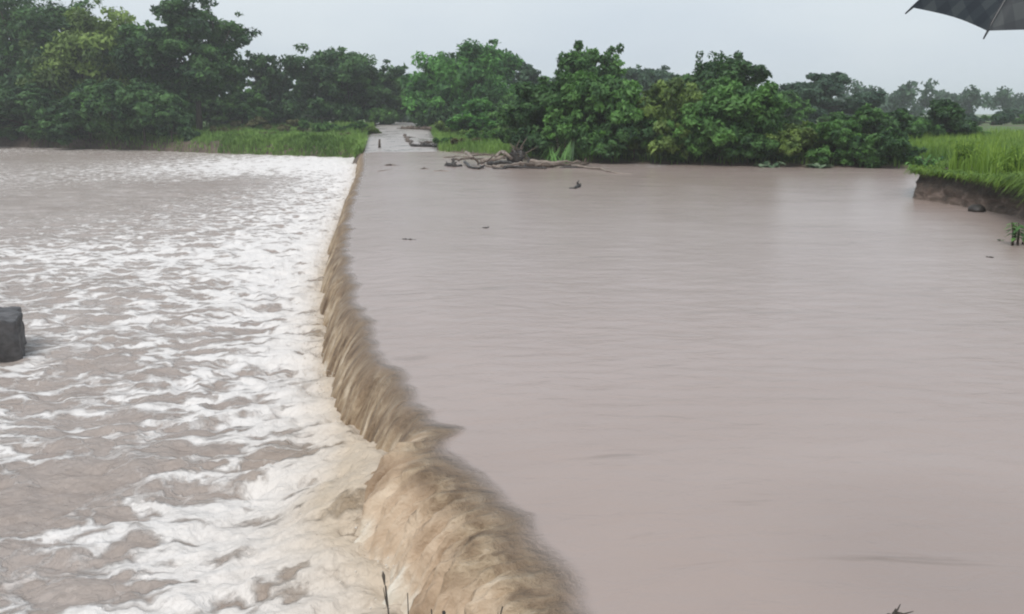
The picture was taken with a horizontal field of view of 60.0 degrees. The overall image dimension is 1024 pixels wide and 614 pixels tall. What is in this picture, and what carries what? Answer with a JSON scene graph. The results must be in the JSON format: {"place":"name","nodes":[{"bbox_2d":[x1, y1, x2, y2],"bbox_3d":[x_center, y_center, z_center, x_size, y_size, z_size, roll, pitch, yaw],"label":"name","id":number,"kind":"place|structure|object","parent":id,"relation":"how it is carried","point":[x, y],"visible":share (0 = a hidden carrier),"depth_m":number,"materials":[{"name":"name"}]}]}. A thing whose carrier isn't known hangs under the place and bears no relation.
{"place":"outdoors","nodes":[
{"label":"outdoors","id":0,"kind":"place"},
{"bbox_2d":[0,147,403,613],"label":"river","id":1,"kind":"structure","parent":0,"point":[164,449],"depth_m":10.94,"materials":[{"name":"liquid"}]},
{"bbox_2d":[0,306,26,362],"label":"concrete block","id":2,"kind":"structure","parent":1,"relation":"in","point":[13,341],"depth_m":12.68,"materials":[{"name":"concrete"}]},
{"bbox_2d":[289,163,405,613],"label":"spray","id":3,"kind":"object","parent":1,"relation":"on","point":[330,398],"visible":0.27,"depth_m":14.18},
{"bbox_2d":[364,122,436,152],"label":"road","id":4,"kind":"structure","parent":0,"point":[391,137],"depth_m":72.74,"materials":[{"name":"concrete"}]},
{"bbox_2d":[397,125,431,130],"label":"debris line","id":5,"kind":"object","parent":4,"relation":"on","point":[418,127],"visible":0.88,"depth_m":90.13,"materials":[{"name":"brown wood"}]},
{"bbox_2d":[409,141,437,146],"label":"debris line","id":6,"kind":"object","parent":4,"relation":"on","point":[423,144],"visible":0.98,"depth_m":65.38,"materials":[{"name":"brown wood"}]},
{"bbox_2d":[0,114,1023,588],"bbox_3d":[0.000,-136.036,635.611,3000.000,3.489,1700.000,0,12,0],"label":"ground","id":7,"kind":"structure","parent":0,"point":[82,142],"depth_m":79.66,"materials":[{"name":"plant"}]},
{"bbox_2d":[0,85,27,141],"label":"shrub","id":8,"kind":"object","parent":7,"relation":"on","point":[11,133],"visible":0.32,"depth_m":92.69,"materials":[{"name":"green plant"}]},
{"bbox_2d":[0,83,59,141],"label":"shrub","id":9,"kind":"object","parent":7,"relation":"on","point":[9,100],"visible":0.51,"depth_m":89.01,"materials":[{"name":"green plant"}]},
{"bbox_2d":[0,28,89,98],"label":"tree","id":10,"kind":"object","parent":7,"relation":"on","point":[20,71],"visible":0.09,"depth_m":96.40,"materials":[{"name":"green plant"}]},
{"bbox_2d":[12,93,77,135],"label":"shrub","id":11,"kind":"object","parent":7,"relation":"on","point":[31,106],"visible":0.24,"depth_m":88.03,"materials":[{"name":"green plant"}]},
{"bbox_2d":[0,0,106,76],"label":"tree","id":12,"kind":"object","parent":7,"relation":"on","point":[24,21],"visible":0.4,"depth_m":101.51,"materials":[{"name":"green plant"}]},
{"bbox_2d":[33,79,106,145],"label":"shrub","id":13,"kind":"object","parent":7,"relation":"on","point":[58,120],"visible":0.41,"depth_m":85.53,"materials":[{"name":"green plant"}]},
{"bbox_2d":[13,0,167,132],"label":"tree","id":14,"kind":"object","parent":7,"relation":"on","point":[87,42],"visible":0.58,"depth_m":94.15,"materials":[{"name":"green plant"}]},
{"bbox_2d":[79,98,145,143],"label":"shrub","id":15,"kind":"object","parent":7,"relation":"on","point":[117,128],"visible":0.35,"depth_m":84.92,"materials":[{"name":"green plant"}]},
{"bbox_2d":[80,77,194,140],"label":"shrub","id":16,"kind":"object","parent":7,"relation":"on","point":[138,97],"visible":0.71,"depth_m":82.16,"materials":[{"name":"green plant"}]},
{"bbox_2d":[90,19,201,132],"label":"tree","id":17,"kind":"object","parent":7,"relation":"on","point":[127,30],"visible":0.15,"depth_m":95.54,"materials":[{"name":"green plant"}]},
{"bbox_2d":[139,105,200,142],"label":"shrub","id":18,"kind":"object","parent":7,"relation":"on","point":[172,120],"visible":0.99,"depth_m":81.79,"materials":[{"name":"green plant"}]},
{"bbox_2d":[108,0,261,130],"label":"tree","id":19,"kind":"object","parent":7,"relation":"on","point":[206,69],"visible":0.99,"depth_m":92.45,"materials":[{"name":"green plant"}]},
{"bbox_2d":[172,87,206,125],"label":"shrub","id":20,"kind":"object","parent":7,"relation":"on","point":[194,114],"visible":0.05,"depth_m":104.22,"materials":[{"name":"green plant"}]},
{"bbox_2d":[29,130,368,158],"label":"shore grass","id":21,"kind":"structure","parent":7,"relation":"on","point":[234,141],"depth_m":75.71,"materials":[{"name":"plant"}]},
{"bbox_2d":[195,98,226,127],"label":"shrub","id":22,"kind":"object","parent":7,"relation":"on","point":[211,120],"visible":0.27,"depth_m":107.07,"materials":[{"name":"green plant"}]},
{"bbox_2d":[209,125,243,132],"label":"bush","id":23,"kind":"object","parent":7,"relation":"on","point":[222,129],"visible":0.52,"depth_m":86.14,"materials":[{"name":"green plant"}]},
{"bbox_2d":[201,66,262,114],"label":"tree","id":24,"kind":"object","parent":7,"relation":"on","point":[238,86],"visible":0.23,"depth_m":107.61,"materials":[{"name":"green plant"}]},
{"bbox_2d":[92,120,373,150],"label":"meadow grass","id":25,"kind":"structure","parent":7,"relation":"on","point":[205,131],"depth_m":83.78,"materials":[{"name":"plant"}]},
{"bbox_2d":[205,88,276,124],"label":"shrub","id":26,"kind":"object","parent":7,"relation":"on","point":[238,110],"visible":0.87,"depth_m":105.42,"materials":[{"name":"green plant"}]},
{"bbox_2d":[230,116,267,127],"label":"bush","id":27,"kind":"object","parent":7,"relation":"on","point":[257,120],"visible":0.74,"depth_m":95.72,"materials":[{"name":"green plant"}]},
{"bbox_2d":[237,50,298,125],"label":"tree","id":28,"kind":"object","parent":7,"relation":"on","point":[266,82],"visible":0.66,"depth_m":112.82,"materials":[{"name":"green plant"}]},
{"bbox_2d":[259,93,305,125],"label":"shrub","id":29,"kind":"object","parent":7,"relation":"on","point":[271,106],"visible":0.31,"depth_m":111.77,"materials":[{"name":"green plant"}]},
{"bbox_2d":[262,119,308,132],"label":"bush","id":30,"kind":"object","parent":7,"relation":"on","point":[280,128],"visible":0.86,"depth_m":89.92,"materials":[{"name":"green plant"}]},
{"bbox_2d":[289,77,311,111],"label":"tree","id":31,"kind":"object","parent":7,"relation":"on","point":[295,88],"visible":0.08,"depth_m":118.75,"materials":[{"name":"green plant"}]},
{"bbox_2d":[298,118,337,132],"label":"bush","id":32,"kind":"object","parent":7,"relation":"on","point":[317,127],"visible":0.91,"depth_m":87.69,"materials":[{"name":"green plant"}]},
{"bbox_2d":[274,96,362,123],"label":"shrub","id":33,"kind":"object","parent":7,"relation":"on","point":[321,110],"visible":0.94,"depth_m":107.08,"materials":[{"name":"green plant"}]},
{"bbox_2d":[274,43,408,121],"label":"tree","id":34,"kind":"object","parent":7,"relation":"on","point":[356,77],"visible":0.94,"depth_m":109.56,"materials":[{"name":"green plant"}]},
{"bbox_2d":[333,120,368,130],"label":"bush","id":35,"kind":"object","parent":7,"relation":"on","point":[359,124],"visible":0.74,"depth_m":87.48,"materials":[{"name":"green plant"}]},
{"bbox_2d":[330,95,389,124],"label":"shrub","id":36,"kind":"object","parent":7,"relation":"on","point":[339,101],"visible":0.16,"depth_m":114.00,"materials":[{"name":"green plant"}]},
{"bbox_2d":[359,126,381,133],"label":"bush","id":37,"kind":"object","parent":7,"relation":"on","point":[371,129],"visible":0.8,"depth_m":82.12,"materials":[{"name":"green plant"}]},
{"bbox_2d":[345,100,399,125],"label":"shrub","id":38,"kind":"object","parent":7,"relation":"on","point":[384,113],"visible":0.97,"depth_m":109.33,"materials":[{"name":"green plant"}]},
{"bbox_2d":[382,572,388,613],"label":"twig","id":39,"kind":"object","parent":7,"relation":"on","point":[385,592],"visible":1,"depth_m":3.10,"materials":[{"name":"wood"}]},
{"bbox_2d":[376,86,407,123],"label":"shrub","id":40,"kind":"object","parent":7,"relation":"on","point":[395,104],"visible":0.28,"depth_m":119.45,"materials":[{"name":"green plant"}]},
{"bbox_2d":[410,102,455,125],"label":"shrub","id":41,"kind":"object","parent":7,"relation":"on","point":[432,115],"visible":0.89,"depth_m":96.13,"materials":[{"name":"green plant"}]},
{"bbox_2d":[432,136,452,143],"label":"bush","id":42,"kind":"object","parent":7,"relation":"on","point":[435,140],"visible":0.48,"depth_m":66.74,"materials":[{"name":"green plant"}]},
{"bbox_2d":[434,121,457,132],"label":"bush","id":43,"kind":"object","parent":7,"relation":"on","point":[439,125],"visible":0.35,"depth_m":82.23,"materials":[{"name":"green plant"}]},
{"bbox_2d":[399,38,523,126],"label":"tree","id":44,"kind":"object","parent":7,"relation":"on","point":[469,73],"visible":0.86,"depth_m":98.55,"materials":[{"name":"green plant"}]},
{"bbox_2d":[450,137,481,144],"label":"bush","id":45,"kind":"object","parent":7,"relation":"on","point":[454,140],"visible":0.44,"depth_m":62.13,"materials":[{"name":"green plant"}]},
{"bbox_2d":[445,97,497,130],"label":"shrub","id":46,"kind":"object","parent":7,"relation":"on","point":[473,115],"visible":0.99,"depth_m":77.14,"materials":[{"name":"green plant"}]},
{"bbox_2d":[429,124,538,156],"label":"verge grass","id":47,"kind":"structure","parent":7,"relation":"on","point":[492,145],"depth_m":60.73,"materials":[{"name":"plant"}]},
{"bbox_2d":[465,128,504,139],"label":"bush","id":48,"kind":"object","parent":7,"relation":"on","point":[473,133],"visible":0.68,"depth_m":65.67,"materials":[{"name":"green plant"}]},
{"bbox_2d":[486,93,515,128],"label":"shrub","id":49,"kind":"object","parent":7,"relation":"on","point":[510,98],"visible":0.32,"depth_m":85.13,"materials":[{"name":"green plant"}]},
{"bbox_2d":[497,128,517,143],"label":"shrub","id":50,"kind":"object","parent":7,"relation":"on","point":[506,135],"visible":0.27,"depth_m":52.88,"materials":[{"name":"green plant"}]},
{"bbox_2d":[495,75,565,159],"bbox_3d":[2.083,-10.788,50.754,5.334,4.711,5.777,6,14,24],"label":"shrub","id":51,"kind":"object","parent":7,"relation":"on","point":[524,116],"visible":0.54,"depth_m":49.22,"materials":[{"name":"green plant"}]},
{"bbox_2d":[507,61,556,91],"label":"tree","id":52,"kind":"object","parent":7,"relation":"on","point":[527,72],"visible":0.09,"depth_m":113.30,"materials":[{"name":"green plant"}]},
{"bbox_2d":[538,137,585,163],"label":"reed plant","id":53,"kind":"object","parent":7,"relation":"on","point":[568,152],"visible":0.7,"depth_m":46.44,"materials":[{"name":"green plant"}]},
{"bbox_2d":[542,114,593,158],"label":"shrub","id":54,"kind":"object","parent":7,"relation":"on","point":[547,128],"visible":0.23,"depth_m":48.16,"materials":[{"name":"green plant"}]},
{"bbox_2d":[530,40,627,100],"bbox_3d":[4.301,-14.582,61.308,7.185,7.463,6.532,5,13,20],"label":"tree","id":55,"kind":"object","parent":7,"relation":"on","point":[577,59],"visible":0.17,"depth_m":60.30,"materials":[{"name":"green plant"}]},
{"bbox_2d":[542,70,650,156],"bbox_3d":[4.718,-10.455,48.133,6.232,5.160,5.576,0,12,0],"label":"shrub","id":56,"kind":"object","parent":7,"relation":"on","point":[614,99],"visible":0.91,"depth_m":47.02,"materials":[{"name":"green plant"}]},
{"bbox_2d":[586,100,667,159],"bbox_3d":[6.284,-9.401,47.544,4.684,3.534,5.236,0,12,0],"label":"shrub","id":57,"kind":"object","parent":7,"relation":"on","point":[623,135],"visible":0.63,"depth_m":46.11,"materials":[{"name":"green plant"}]},
{"bbox_2d":[619,64,684,90],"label":"tree","id":58,"kind":"object","parent":7,"relation":"on","point":[645,78],"visible":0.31,"depth_m":119.65,"materials":[{"name":"green plant"}]},
{"bbox_2d":[626,76,705,159],"bbox_3d":[8.306,-9.886,46.971,4.793,4.477,4.912,-8,15,-33],"label":"shrub","id":59,"kind":"object","parent":7,"relation":"on","point":[669,99],"visible":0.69,"depth_m":45.40,"materials":[{"name":"green plant"}]},
{"bbox_2d":[653,119,718,163],"bbox_3d":[9.066,-8.556,46.196,3.676,2.671,4.289,0,12,0],"label":"shrub","id":60,"kind":"object","parent":7,"relation":"on","point":[694,146],"visible":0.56,"depth_m":44.81,"materials":[{"name":"green plant"}]},
{"bbox_2d":[676,50,772,93],"bbox_3d":[13.817,-14.150,60.248,6.653,6.470,7.816,0,12,0],"label":"tree","id":61,"kind":"object","parent":7,"relation":"on","point":[711,73],"visible":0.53,"depth_m":58.25,"materials":[{"name":"green plant"}]},
{"bbox_2d":[676,75,786,159],"bbox_3d":[10.560,-9.617,45.755,6.499,4.607,5.973,0,12,0],"label":"shrub","id":62,"kind":"object","parent":7,"relation":"on","point":[721,115],"visible":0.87,"depth_m":43.90,"materials":[{"name":"green plant"}]},
{"bbox_2d":[718,128,779,163],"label":"shrub","id":63,"kind":"object","parent":7,"relation":"on","point":[759,146],"visible":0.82,"depth_m":44.01,"materials":[{"name":"green plant"}]},
{"bbox_2d":[734,93,796,162],"bbox_3d":[12.828,-9.218,45.453,4.159,3.734,4.194,0,12,0],"label":"shrub","id":64,"kind":"object","parent":7,"relation":"on","point":[773,125],"visible":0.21,"depth_m":44.30,"materials":[{"name":"green plant"}]},
{"bbox_2d":[753,161,785,167],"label":"broad leaf weed","id":65,"kind":"object","parent":7,"relation":"on","point":[766,164],"visible":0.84,"depth_m":43.56,"materials":[{"name":"green plant"}]},
{"bbox_2d":[774,81,799,93],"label":"tree","id":66,"kind":"object","parent":7,"relation":"on","point":[787,86],"visible":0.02,"depth_m":108.31,"materials":[{"name":"green plant"}]},
{"bbox_2d":[759,120,828,160],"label":"shrub","id":67,"kind":"object","parent":7,"relation":"on","point":[792,139],"visible":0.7,"depth_m":43.72,"materials":[{"name":"green plant"}]},
{"bbox_2d":[774,89,815,119],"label":"shrub","id":68,"kind":"object","parent":7,"relation":"on","point":[799,109],"visible":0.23,"depth_m":79.47,"materials":[{"name":"green plant"}]},
{"bbox_2d":[784,106,828,124],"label":"shrub","id":69,"kind":"object","parent":7,"relation":"on","point":[814,115],"visible":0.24,"depth_m":91.56,"materials":[{"name":"green plant"}]},
{"bbox_2d":[783,111,845,124],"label":"shrub","id":70,"kind":"object","parent":7,"relation":"on","point":[791,119],"visible":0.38,"depth_m":82.57,"materials":[{"name":"green plant"}]},
{"bbox_2d":[803,162,834,167],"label":"broad leaf weed","id":71,"kind":"object","parent":7,"relation":"on","point":[815,165],"visible":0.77,"depth_m":42.96,"materials":[{"name":"green plant"}]},
{"bbox_2d":[639,75,1023,117],"bbox_3d":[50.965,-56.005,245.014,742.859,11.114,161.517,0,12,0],"label":"distant wood","id":72,"kind":"object","parent":7,"relation":"on","point":[967,100],"visible":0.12,"depth_m":199.16,"materials":[{"name":"plant"}]},
{"bbox_2d":[803,114,876,165],"bbox_3d":[16.202,-8.155,43.711,3.422,2.636,3.497,9,15,35],"label":"shrub","id":73,"kind":"object","parent":7,"relation":"on","point":[835,133],"visible":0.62,"depth_m":43.27,"materials":[{"name":"green plant"}]},
{"bbox_2d":[794,71,887,115],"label":"tree","id":74,"kind":"object","parent":7,"relation":"on","point":[822,90],"visible":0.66,"depth_m":98.26,"materials":[{"name":"green plant"}]},
{"bbox_2d":[829,132,886,167],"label":"shrub","id":75,"kind":"object","parent":7,"relation":"on","point":[864,157],"visible":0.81,"depth_m":42.91,"materials":[{"name":"green plant"}]},
{"bbox_2d":[835,103,892,133],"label":"shrub","id":76,"kind":"object","parent":7,"relation":"on","point":[866,117],"visible":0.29,"depth_m":57.92,"materials":[{"name":"green plant"}]},
{"bbox_2d":[730,124,1023,174],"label":"tall grass","id":77,"kind":"structure","parent":7,"relation":"on","point":[982,165],"depth_m":44.34,"materials":[{"name":"plant"}]},
{"bbox_2d":[847,127,927,162],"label":"shrub","id":78,"kind":"object","parent":7,"relation":"on","point":[891,142],"visible":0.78,"depth_m":42.58,"materials":[{"name":"green plant"}]},
{"bbox_2d":[852,107,926,138],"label":"shrub","id":79,"kind":"object","parent":7,"relation":"on","point":[898,118],"visible":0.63,"depth_m":58.96,"materials":[{"name":"green plant"}]},
{"bbox_2d":[887,604,913,613],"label":"twig","id":80,"kind":"object","parent":7,"relation":"on","point":[895,611],"visible":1,"depth_m":3.14,"materials":[{"name":"wood"}]},
{"bbox_2d":[908,117,946,135],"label":"shrub","id":81,"kind":"object","parent":7,"relation":"on","point":[937,129],"visible":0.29,"depth_m":62.19,"materials":[{"name":"green plant"}]},
{"bbox_2d":[908,98,978,136],"bbox_3d":[31.290,-13.607,64.737,5.154,3.180,4.891,0,12,0],"label":"tree","id":82,"kind":"object","parent":7,"relation":"on","point":[948,115],"visible":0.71,"depth_m":63.46,"materials":[{"name":"green plant"}]},
{"bbox_2d":[929,113,1003,124],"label":"shrub","id":83,"kind":"object","parent":7,"relation":"on","point":[975,116],"visible":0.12,"depth_m":107.99,"materials":[{"name":"green plant"}]},
{"bbox_2d":[948,126,993,135],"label":"shrub","id":84,"kind":"object","parent":7,"relation":"on","point":[978,129],"visible":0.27,"depth_m":65.77,"materials":[{"name":"green plant"}]},
{"bbox_2d":[964,112,1015,124],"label":"shrub","id":85,"kind":"object","parent":7,"relation":"on","point":[1004,118],"visible":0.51,"depth_m":105.25,"materials":[{"name":"green plant"}]},
{"bbox_2d":[981,113,1023,123],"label":"shrub","id":86,"kind":"object","parent":7,"relation":"on","point":[1016,120],"visible":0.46,"depth_m":114.25,"materials":[{"name":"green plant"}]},
{"bbox_2d":[995,108,1023,116],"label":"tree","id":87,"kind":"object","parent":7,"relation":"on","point":[1016,112],"visible":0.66,"depth_m":137.05,"materials":[{"name":"green plant"}]},
{"bbox_2d":[5,0,1023,113],"label":"sky","id":88,"kind":"structure","parent":0,"point":[872,42],"materials":[{"name":"white"}]},
{"bbox_2d":[382,150,1023,613],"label":"river","id":89,"kind":"structure","parent":0,"point":[804,386],"depth_m":10.39,"materials":[{"name":"liquid"}]},
{"bbox_2d":[444,158,461,166],"bbox_3d":[-2.985,-7.148,44.458,0.646,0.624,1.215,-9,15,-35],"label":"tree stump","id":90,"kind":"object","parent":89,"relation":"in","point":[453,163],"visible":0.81,"depth_m":44.19,"materials":[{"name":"brown wood"}]},
{"bbox_2d":[463,161,484,168],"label":"driftwood branch","id":91,"kind":"object","parent":89,"relation":"on","point":[469,166],"visible":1,"depth_m":42.73,"materials":[{"name":"brown wood"}]},
{"bbox_2d":[480,156,506,163],"bbox_3d":[-0.934,-7.755,46.715,1.482,0.417,0.377,-5,13,-24],"label":"driftwood log","id":92,"kind":"object","parent":89,"relation":"on","point":[496,158],"visible":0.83,"depth_m":46.58,"materials":[{"name":"brown wood"}]},
{"bbox_2d":[487,160,513,165],"bbox_3d":[-0.674,-7.094,43.963,0.488,0.424,2.275,-8,15,-32],"label":"driftwood log","id":93,"kind":"object","parent":89,"relation":"on","point":[491,163],"visible":0.84,"depth_m":43.60,"materials":[{"name":"brown wood"}]},
{"bbox_2d":[494,138,537,162],"bbox_3d":[0.249,-8.409,47.726,1.981,1.447,1.373,-10,16,-39],"label":"root ball","id":94,"kind":"object","parent":89,"relation":"on","point":[517,155],"visible":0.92,"depth_m":47.73,"materials":[{"name":"brown wood"}]},
{"bbox_2d":[495,150,512,159],"bbox_3d":[-0.521,-8.200,47.703,0.579,0.440,4.547,-2,12,-7],"label":"driftwood log","id":95,"kind":"object","parent":94,"relation":"on","point":[504,152],"visible":0.96,"depth_m":46.88,"materials":[{"name":"brown wood"}]},
{"bbox_2d":[504,165,546,168],"bbox_3d":[0.635,-6.693,42.559,2.255,0.176,0.252,5,13,24],"label":"driftwood log","id":96,"kind":"object","parent":89,"relation":"on","point":[517,166],"visible":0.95,"depth_m":42.60,"materials":[{"name":"brown wood"}]},
{"bbox_2d":[519,158,588,167],"bbox_3d":[2.305,-7.139,44.075,3.728,0.446,1.583,-3,13,-14],"label":"driftwood log","id":97,"kind":"object","parent":89,"relation":"on","point":[584,163],"visible":0.81,"depth_m":43.68,"materials":[{"name":"brown wood"}]},
{"bbox_2d":[529,159,580,163],"bbox_3d":[2.253,-7.456,45.509,2.794,0.254,0.855,-2,12,-9],"label":"driftwood log","id":98,"kind":"object","parent":89,"relation":"on","point":[550,162],"visible":0.73,"depth_m":45.38,"materials":[{"name":"brown wood"}]},
{"bbox_2d":[571,164,631,173],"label":"driftwood branch","id":99,"kind":"object","parent":89,"relation":"on","point":[587,167],"visible":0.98,"depth_m":41.75,"materials":[{"name":"brown wood"}]},
{"bbox_2d":[573,136,1023,167],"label":"bank weeds","id":100,"kind":"object","parent":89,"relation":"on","point":[802,158],"visible":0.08,"depth_m":46.81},
{"bbox_2d":[968,204,985,211],"bbox_3d":[12.551,-2.634,23.971,0.426,0.281,0.457,0,12,0],"label":"stone","id":101,"kind":"object","parent":89,"relation":"in","point":[976,208],"visible":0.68,"depth_m":23.83,"materials":[{"name":"grey stone"}]},
{"bbox_2d":[1005,222,1023,245],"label":"leafy plant","id":102,"kind":"object","parent":89,"relation":"on","point":[1016,230],"visible":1,"depth_m":17.79,"materials":[{"name":"green plant"}]},
{"bbox_2d":[905,0,1023,38],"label":"umbrella","id":103,"kind":"object","parent":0,"point":[990,15],"visible":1,"depth_m":2.67,"materials":[{"name":"fabric"}]},
{"bbox_2d":[913,167,1023,219],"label":"river bank","id":104,"kind":"structure","parent":0,"point":[950,191],"depth_m":25.11,"materials":[{"name":"soil"}]},
{"bbox_2d":[904,155,945,167],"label":"bank weed","id":105,"kind":"object","parent":104,"relation":"on","point":[919,160],"visible":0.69,"depth_m":29.05,"materials":[{"name":"green plant"}]},
{"bbox_2d":[903,158,1023,201],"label":"turf lip","id":106,"kind":"object","parent":104,"relation":"on","point":[1012,180],"visible":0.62,"depth_m":24.57,"materials":[{"name":"plant"}]},
{"bbox_2d":[948,139,985,170],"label":"tall weed","id":107,"kind":"object","parent":104,"relation":"on","point":[964,150],"visible":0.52,"depth_m":28.33,"materials":[{"name":"green plant"}]},
{"bbox_2d":[989,145,1023,174],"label":"tall weed","id":108,"kind":"object","parent":104,"relation":"on","point":[1002,170],"visible":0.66,"depth_m":24.75,"materials":[{"name":"green plant"}]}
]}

